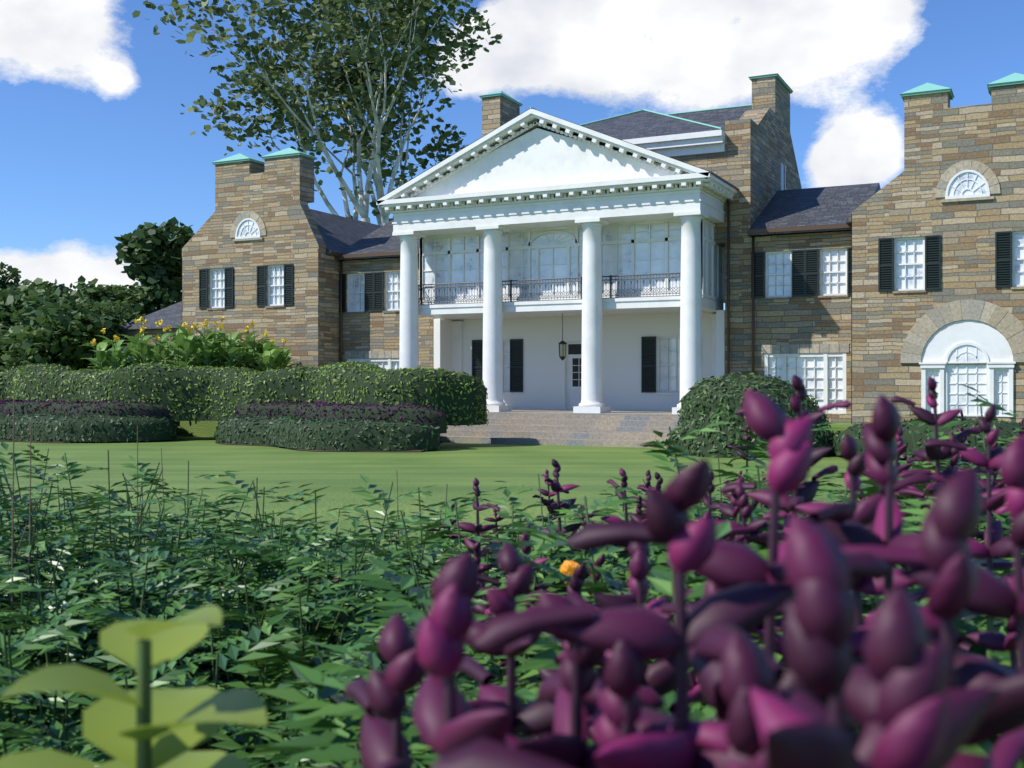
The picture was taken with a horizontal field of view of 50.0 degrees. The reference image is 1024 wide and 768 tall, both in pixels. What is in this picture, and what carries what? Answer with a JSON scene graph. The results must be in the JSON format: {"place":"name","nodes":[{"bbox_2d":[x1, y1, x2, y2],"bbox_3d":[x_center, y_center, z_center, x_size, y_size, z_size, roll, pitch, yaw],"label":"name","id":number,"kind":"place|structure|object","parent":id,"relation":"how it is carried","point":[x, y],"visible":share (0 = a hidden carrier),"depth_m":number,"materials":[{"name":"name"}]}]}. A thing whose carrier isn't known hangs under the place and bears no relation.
{"place":"outdoors","nodes":[
{"label":"outdoors","id":0,"kind":"place"},
{"bbox_2d":[0,436,1005,577],"bbox_3d":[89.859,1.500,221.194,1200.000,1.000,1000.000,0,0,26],"label":"ground","id":1,"kind":"structure","parent":0,"point":[457,468],"depth_m":18.83,"materials":[{"name":"green plant"}]},
{"bbox_2d":[0,413,177,442],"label":"hedge","id":2,"kind":"object","parent":1,"relation":"on","point":[70,428],"visible":0.95,"depth_m":37.46,"materials":[{"name":"green plant"}]},
{"bbox_2d":[0,433,181,442],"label":"bed mulch","id":3,"kind":"object","parent":1,"relation":"on","point":[68,442],"visible":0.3,"depth_m":37.49,"materials":[{"name":"brown soil"}]},
{"bbox_2d":[0,399,179,426],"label":"purple bed foliage","id":4,"kind":"object","parent":3,"relation":"on","point":[78,408],"visible":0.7,"depth_m":38.58,"materials":[{"name":"purple plant"}]},
{"bbox_2d":[114,217,194,313],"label":"dark tree","id":5,"kind":"object","parent":1,"relation":"on","point":[151,253],"visible":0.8,"depth_m":64.33,"materials":[{"name":"green plant"}]},
{"bbox_2d":[132,0,502,225],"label":"sycamore tree","id":6,"kind":"object","parent":1,"relation":"on","point":[405,23],"visible":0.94,"depth_m":75.38,"materials":[{"name":"green plant"}]},
{"bbox_2d":[215,415,440,451],"bbox_3d":[-6.326,1.536,34.919,9.416,1.008,3.827,0,0,26],"label":"hedge","id":7,"kind":"object","parent":1,"relation":"on","point":[330,434],"visible":0.99,"depth_m":32.70,"materials":[{"name":"green plant"}]},
{"bbox_2d":[215,441,446,451],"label":"bed mulch","id":8,"kind":"object","parent":1,"relation":"on","point":[335,450],"visible":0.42,"depth_m":32.45,"materials":[{"name":"brown soil"}]},
{"bbox_2d":[234,401,447,433],"bbox_3d":[-5.892,1.057,35.748,9.164,1.063,2.162,0,0,41],"label":"purple bed foliage","id":9,"kind":"object","parent":8,"relation":"on","point":[414,414],"visible":0.72,"depth_m":33.98,"materials":[{"name":"purple plant"}]},
{"bbox_2d":[375,107,738,413],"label":"portico","id":10,"kind":"structure","parent":1,"relation":"on","point":[531,193],"depth_m":39.62,"materials":[{"name":"white paint"}]},
{"bbox_2d":[418,273,680,304],"bbox_3d":[1.333,-3.390,39.688,11.150,0.820,0.601,0,0,26],"label":"balcony railing","id":11,"kind":"object","parent":10,"relation":"on","point":[554,293],"visible":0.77,"depth_m":39.33,"materials":[{"name":"black metal"}]},
{"bbox_2d":[559,313,566,359],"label":"hanging lantern","id":12,"kind":"object","parent":10,"relation":"hanging from","point":[562,349],"visible":1,"depth_m":40.72,"materials":[{"name":"black metal"}]},
{"bbox_2d":[665,371,835,457],"bbox_3d":[6.778,0.848,31.461,4.269,2.472,4.578,0,0,-34],"label":"bush east of steps","id":13,"kind":"object","parent":1,"relation":"on","point":[704,402],"visible":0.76,"depth_m":30.32,"materials":[{"name":"green plant"}]},
{"bbox_2d":[830,413,1023,459],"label":"hedge","id":14,"kind":"object","parent":1,"relation":"on","point":[921,433],"visible":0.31,"depth_m":28.26,"materials":[{"name":"green plant"}]},
{"label":"flower bed soil","id":15,"kind":"structure","parent":1,"relation":"on","visible":0},
{"bbox_2d":[3,394,399,634],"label":"dry flower stalks","id":16,"kind":"object","parent":15,"relation":"on","point":[12,493],"visible":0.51,"depth_m":2.30,"materials":[{"name":"brown"}]},
{"bbox_2d":[0,383,1023,767],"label":"flower bed foliage","id":17,"kind":"object","parent":15,"relation":"on","point":[120,657],"visible":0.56,"depth_m":1.80,"materials":[{"name":"green plant"}]},
{"bbox_2d":[281,375,1023,767],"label":"purple flowering plants","id":18,"kind":"object","parent":15,"relation":"on","point":[817,673],"visible":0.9,"depth_m":0.36,"materials":[{"name":"purple plant"}]},
{"bbox_2d":[0,0,1023,309],"label":"sky","id":19,"kind":"structure","parent":0,"point":[96,143],"materials":[{"name":"blue"}]},
{"bbox_2d":[177,421,860,436],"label":"terrace","id":20,"kind":"structure","parent":0,"point":[197,428],"depth_m":41.52,"materials":[{"name":"green plant"}]},
{"bbox_2d":[0,337,12,366],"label":"tree","id":21,"kind":"object","parent":20,"relation":"on","point":[3,364],"visible":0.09,"depth_m":57.16,"materials":[{"name":"green plant"}]},
{"bbox_2d":[0,261,59,292],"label":"tree","id":22,"kind":"object","parent":20,"relation":"on","point":[5,283],"visible":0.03,"depth_m":65.80,"materials":[{"name":"green plant"}]},
{"bbox_2d":[0,284,83,329],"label":"tree","id":23,"kind":"object","parent":20,"relation":"on","point":[4,295],"visible":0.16,"depth_m":59.53,"materials":[{"name":"green plant"}]},
{"bbox_2d":[23,279,85,296],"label":"tree","id":24,"kind":"object","parent":20,"relation":"on","point":[50,284],"depth_m":70.20,"materials":[{"name":"green plant"}]},
{"bbox_2d":[0,290,145,371],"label":"tree","id":25,"kind":"object","parent":20,"relation":"on","point":[60,331],"visible":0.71,"depth_m":54.37,"materials":[{"name":"green plant"}]},
{"bbox_2d":[52,275,173,319],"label":"tree","id":26,"kind":"object","parent":20,"relation":"on","point":[133,296],"visible":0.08,"depth_m":64.09,"materials":[{"name":"green plant"}]},
{"bbox_2d":[116,301,181,363],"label":"mansion service wing","id":27,"kind":"structure","parent":20,"relation":"on","point":[170,315],"depth_m":56.46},
{"bbox_2d":[80,316,300,371],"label":"canna bed","id":28,"kind":"object","parent":20,"relation":"on","point":[216,349],"visible":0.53,"depth_m":42.41,"materials":[{"name":"green plant"}]},
{"bbox_2d":[0,361,489,426],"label":"boxwood hedge","id":29,"kind":"object","parent":20,"relation":"on","point":[200,393],"visible":0.77,"depth_m":38.27,"materials":[{"name":"green plant"}]},
{"bbox_2d":[440,409,679,447],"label":"steps","id":30,"kind":"structure","parent":20,"relation":"on","point":[624,428],"depth_m":36.65,"materials":[{"name":"beige stone"}]},
{"bbox_2d":[199,73,1023,416],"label":"windows","id":31,"kind":"structure","parent":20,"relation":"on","point":[913,265],"depth_m":37.13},
{"bbox_2d":[182,76,1023,423],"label":"mansion stone walls","id":32,"kind":"structure","parent":0,"point":[868,322],"depth_m":38.31,"materials":[{"name":"brown stone"}]},
{"bbox_2d":[310,106,880,260],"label":"mansion slate roofs","id":33,"kind":"structure","parent":32,"relation":"on","point":[830,205],"depth_m":41.49,"materials":[{"name":"grey stone"}]}
]}

